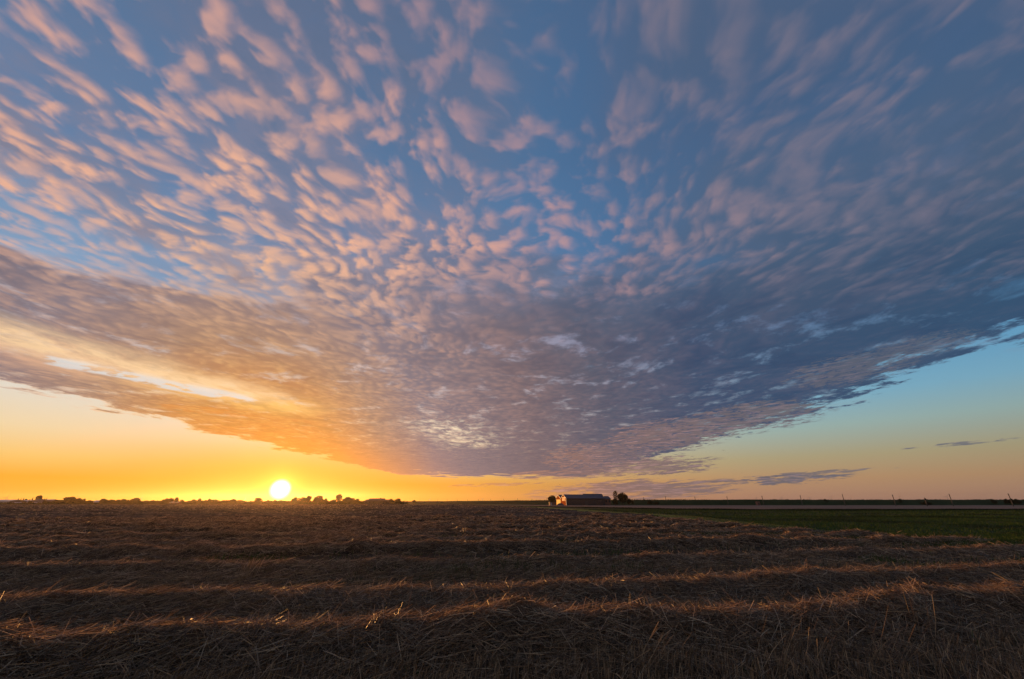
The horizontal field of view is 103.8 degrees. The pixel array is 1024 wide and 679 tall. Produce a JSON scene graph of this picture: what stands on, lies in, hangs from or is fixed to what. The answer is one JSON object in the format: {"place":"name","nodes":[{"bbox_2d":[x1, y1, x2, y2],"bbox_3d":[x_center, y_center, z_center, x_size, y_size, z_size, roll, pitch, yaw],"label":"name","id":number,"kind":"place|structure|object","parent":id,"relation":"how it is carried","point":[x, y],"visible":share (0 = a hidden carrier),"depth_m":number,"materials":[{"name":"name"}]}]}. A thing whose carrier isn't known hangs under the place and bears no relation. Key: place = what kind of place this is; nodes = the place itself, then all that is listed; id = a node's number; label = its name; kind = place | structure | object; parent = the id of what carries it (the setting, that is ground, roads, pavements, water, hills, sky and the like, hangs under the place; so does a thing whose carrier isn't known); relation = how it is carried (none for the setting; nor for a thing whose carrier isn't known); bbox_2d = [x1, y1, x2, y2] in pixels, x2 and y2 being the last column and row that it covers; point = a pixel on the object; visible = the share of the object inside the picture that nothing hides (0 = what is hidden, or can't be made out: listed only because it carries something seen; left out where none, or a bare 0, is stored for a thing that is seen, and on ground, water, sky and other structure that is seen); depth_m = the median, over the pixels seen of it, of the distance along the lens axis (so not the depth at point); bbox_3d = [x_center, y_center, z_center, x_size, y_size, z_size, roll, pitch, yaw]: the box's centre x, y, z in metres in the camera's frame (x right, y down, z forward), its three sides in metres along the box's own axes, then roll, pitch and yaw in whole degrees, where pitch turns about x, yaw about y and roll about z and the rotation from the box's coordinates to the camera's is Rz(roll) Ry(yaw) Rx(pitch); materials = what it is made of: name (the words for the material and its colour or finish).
{"place":"outdoors","nodes":[
{"label":"outdoors","id":0,"kind":"place"},
{"bbox_2d":[0,529,1023,678],"bbox_3d":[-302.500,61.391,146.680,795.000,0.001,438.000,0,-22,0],"label":"field","id":1,"kind":"structure","parent":0,"point":[440,555],"depth_m":9.31,"materials":[{"name":"brown soil"}]},
{"bbox_2d":[236,556,275,577],"bbox_3d":[-6.385,5.633,9.953,0.661,0.457,0.608,-8,-24,19],"label":"stalk tuft","id":2,"kind":"object","parent":1,"relation":"on","point":[248,569],"visible":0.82,"depth_m":9.92,"materials":[{"name":"brown plant"}]},
{"bbox_2d":[0,504,653,518],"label":"straw rows","id":3,"kind":"object","parent":1,"relation":"on","point":[17,511],"visible":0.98,"depth_m":78.92,"materials":[{"name":"brown plant"}]},
{"bbox_2d":[0,513,655,519],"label":"straw windrow","id":4,"kind":"object","parent":1,"relation":"on","point":[282,517],"visible":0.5,"depth_m":43.24,"materials":[{"name":"brown plant"}]},
{"bbox_2d":[1,515,667,521],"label":"straw windrow","id":5,"kind":"object","parent":1,"relation":"on","point":[235,517],"visible":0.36,"depth_m":39.31,"materials":[{"name":"brown plant"}]},
{"bbox_2d":[0,515,680,523],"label":"straw windrow","id":6,"kind":"object","parent":1,"relation":"on","point":[393,519],"visible":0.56,"depth_m":37.81,"materials":[{"name":"brown plant"}]},
{"bbox_2d":[3,516,684,524],"bbox_3d":[-19.201,15.441,34.023,76.203,0.678,3.238,3,-22,-8],"label":"straw windrow","id":7,"kind":"object","parent":1,"relation":"on","point":[41,522],"visible":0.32,"depth_m":34.54,"materials":[{"name":"brown plant"}]},
{"bbox_2d":[0,516,708,526],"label":"straw windrow","id":8,"kind":"object","parent":1,"relation":"on","point":[108,522],"visible":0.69,"depth_m":31.25,"materials":[{"name":"brown plant"}]},
{"bbox_2d":[0,520,718,529],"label":"straw windrow","id":9,"kind":"object","parent":1,"relation":"on","point":[294,524],"visible":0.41,"depth_m":28.67,"materials":[{"name":"brown plant"}]},
{"bbox_2d":[0,521,744,533],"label":"straw windrow","id":10,"kind":"object","parent":1,"relation":"on","point":[175,528],"visible":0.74,"depth_m":25.58,"materials":[{"name":"brown plant"}]},
{"bbox_2d":[0,523,775,535],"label":"straw windrow","id":11,"kind":"object","parent":1,"relation":"on","point":[396,530],"visible":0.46,"depth_m":23.44,"materials":[{"name":"brown plant"}]},
{"bbox_2d":[0,525,827,541],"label":"straw windrow","id":12,"kind":"object","parent":1,"relation":"on","point":[230,535],"visible":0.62,"depth_m":20.29,"materials":[{"name":"brown plant"}]},
{"bbox_2d":[0,528,895,548],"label":"straw windrow","id":13,"kind":"object","parent":1,"relation":"on","point":[247,541],"visible":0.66,"depth_m":18.13,"materials":[{"name":"brown plant"}]},
{"bbox_2d":[474,510,486,513],"bbox_3d":[-4.491,24.667,56.906,2.222,0.954,1.862,0,-22,0],"label":"straw heap","id":14,"kind":"object","parent":1,"relation":"on","point":[479,512],"visible":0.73,"depth_m":56.66,"materials":[{"name":"brown plant"}]},
{"bbox_2d":[0,530,1012,560],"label":"straw windrow","id":15,"kind":"object","parent":1,"relation":"on","point":[204,548],"visible":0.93,"depth_m":14.95,"materials":[{"name":"brown plant"}]},
{"bbox_2d":[0,520,1023,678],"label":"stubble","id":16,"kind":"object","parent":1,"relation":"on","point":[976,663],"visible":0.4,"depth_m":5.16,"materials":[{"name":"brown plant"}]},
{"bbox_2d":[0,572,1023,678],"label":"straw windrow","id":17,"kind":"object","parent":1,"relation":"on","point":[15,637],"visible":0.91,"depth_m":5.03,"materials":[{"name":"brown plant"}]},
{"bbox_2d":[0,556,1023,632],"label":"straw windrow","id":18,"kind":"object","parent":1,"relation":"on","point":[774,584],"visible":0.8,"depth_m":7.45,"materials":[{"name":"brown plant"}]},
{"bbox_2d":[0,541,1023,584],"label":"straw windrow","id":19,"kind":"object","parent":1,"relation":"on","point":[832,553],"visible":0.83,"depth_m":11.44,"materials":[{"name":"brown plant"}]},
{"bbox_2d":[165,509,1023,678],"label":"grass","id":20,"kind":"structure","parent":1,"relation":"on","point":[1018,535],"depth_m":33.40,"materials":[{"name":"green plant"}]},
{"bbox_2d":[753,617,834,676],"bbox_3d":[3.167,3.429,4.519,0.979,0.450,0.491,5,-23,-12],"label":"stalk tuft","id":21,"kind":"object","parent":1,"relation":"on","point":[795,647],"visible":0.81,"depth_m":4.49,"materials":[{"name":"brown plant"}]},
{"bbox_2d":[902,590,935,641],"bbox_3d":[5.401,3.657,5.295,0.364,0.609,0.202,0,-22,0],"label":"stalk tuft","id":22,"kind":"object","parent":1,"relation":"on","point":[928,623],"visible":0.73,"depth_m":5.25,"materials":[{"name":"brown plant"}]},
{"bbox_2d":[0,0,1023,501],"label":"sky","id":23,"kind":"structure","parent":0,"point":[284,250],"materials":[{"name":"blue"}]},
{"bbox_2d":[404,499,1023,504],"bbox_3d":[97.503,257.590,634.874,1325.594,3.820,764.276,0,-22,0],"label":"dike","id":24,"kind":"structure","parent":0,"point":[810,502],"depth_m":287.09,"materials":[{"name":"green plant"}]},
{"bbox_2d":[504,499,1023,500],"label":"dike grass","id":25,"kind":"structure","parent":24,"relation":"on","point":[783,499],"depth_m":293.66,"materials":[{"name":"green plant"}]},
{"bbox_2d":[473,504,1023,541],"bbox_3d":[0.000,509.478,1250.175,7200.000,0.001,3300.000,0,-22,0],"label":"ground","id":26,"kind":"structure","parent":0,"point":[813,525],"depth_m":43.53,"materials":[{"name":"green plant"}]},
{"bbox_2d":[27,499,46,502],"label":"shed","id":27,"kind":"structure","parent":26,"relation":"on","point":[38,500],"depth_m":420.15,"materials":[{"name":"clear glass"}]},
{"bbox_2d":[63,497,76,502],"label":"tree","id":28,"kind":"object","parent":26,"relation":"on","point":[69,498],"visible":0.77,"depth_m":369.83,"materials":[{"name":"green plant"}]},
{"bbox_2d":[99,498,109,503],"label":"tree","id":29,"kind":"object","parent":26,"relation":"on","point":[103,501],"visible":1,"depth_m":365.12,"materials":[{"name":"green plant"}]},
{"bbox_2d":[117,499,126,503],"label":"tree","id":30,"kind":"object","parent":26,"relation":"on","point":[121,501],"visible":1,"depth_m":366.20,"materials":[{"name":"green plant"}]},
{"bbox_2d":[130,498,139,502],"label":"tree","id":31,"kind":"object","parent":26,"relation":"on","point":[134,500],"visible":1,"depth_m":364.64,"materials":[{"name":"green plant"}]},
{"bbox_2d":[0,500,404,503],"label":"hedgerow","id":32,"kind":"object","parent":26,"relation":"on","point":[149,502],"visible":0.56,"depth_m":367.40,"materials":[{"name":"green plant"}]},
{"bbox_2d":[209,499,218,502],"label":"bush","id":33,"kind":"object","parent":26,"relation":"on","point":[213,501],"visible":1,"depth_m":365.95,"materials":[{"name":"green plant"}]},
{"bbox_2d":[254,497,262,502],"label":"tree","id":34,"kind":"object","parent":26,"relation":"on","point":[257,500],"visible":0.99,"depth_m":364.87,"materials":[{"name":"green plant"}]},
{"bbox_2d":[297,497,305,502],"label":"tree","id":35,"kind":"object","parent":26,"relation":"on","point":[302,499],"visible":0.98,"depth_m":362.74,"materials":[{"name":"green plant"}]},
{"bbox_2d":[305,496,311,501],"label":"tree","id":36,"kind":"object","parent":26,"relation":"on","point":[308,498],"visible":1,"depth_m":362.93,"materials":[{"name":"green plant"}]},
{"bbox_2d":[312,495,323,503],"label":"tree","id":37,"kind":"object","parent":26,"relation":"on","point":[318,499],"visible":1,"depth_m":362.43,"materials":[{"name":"green plant"}]},
{"bbox_2d":[336,494,341,503],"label":"tree","id":38,"kind":"object","parent":26,"relation":"on","point":[338,497],"visible":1,"depth_m":361.24,"materials":[{"name":"green plant"}]},
{"bbox_2d":[342,497,354,503],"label":"tree","id":39,"kind":"object","parent":26,"relation":"on","point":[347,499],"visible":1,"depth_m":360.89,"materials":[{"name":"green plant"}]},
{"bbox_2d":[368,498,384,503],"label":"farmhouse","id":40,"kind":"object","parent":26,"relation":"on","point":[375,500],"visible":0.88,"depth_m":363.65,"materials":[{"name":"brick"}]},
{"bbox_2d":[383,499,390,503],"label":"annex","id":41,"kind":"object","parent":26,"relation":"on","point":[385,501],"visible":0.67,"depth_m":364.00,"materials":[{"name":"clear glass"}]},
{"bbox_2d":[604,496,610,504],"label":"farmhouse","id":42,"kind":"object","parent":26,"relation":"on","point":[607,500],"visible":0.78,"depth_m":278.41,"materials":[{"name":"brick"}]},
{"bbox_2d":[509,505,1023,508],"bbox_3d":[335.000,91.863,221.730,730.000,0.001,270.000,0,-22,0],"label":"field","id":43,"kind":"structure","parent":0,"point":[842,506],"depth_m":186.99,"materials":[{"name":"green plant"}]},
{"bbox_2d":[548,495,555,501],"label":"tree","id":44,"kind":"object","parent":43,"relation":"on","point":[551,498],"visible":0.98,"depth_m":268.45,"materials":[{"name":"green plant"}]},
{"bbox_2d":[556,494,604,504],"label":"barn","id":45,"kind":"structure","parent":43,"relation":"on","point":[578,499],"depth_m":268.81,"materials":[{"name":"beige"}]},
{"bbox_2d":[613,491,617,499],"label":"conifer","id":46,"kind":"object","parent":43,"relation":"on","point":[615,495],"visible":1,"depth_m":264.48,"materials":[{"name":"green plant"}]},
{"bbox_2d":[618,492,627,503],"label":"tree","id":47,"kind":"object","parent":43,"relation":"on","point":[622,497],"visible":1,"depth_m":263.85,"materials":[{"name":"green plant"}]},
{"bbox_2d":[498,505,1023,510],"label":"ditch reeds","id":48,"kind":"object","parent":43,"relation":"on","point":[767,509],"visible":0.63,"depth_m":95.89,"materials":[{"name":"green plant"}]},
{"bbox_2d":[920,501,932,504],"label":"bush","id":49,"kind":"object","parent":43,"relation":"on","point":[924,503],"visible":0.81,"depth_m":214.21,"materials":[{"name":"green plant"}]}
]}

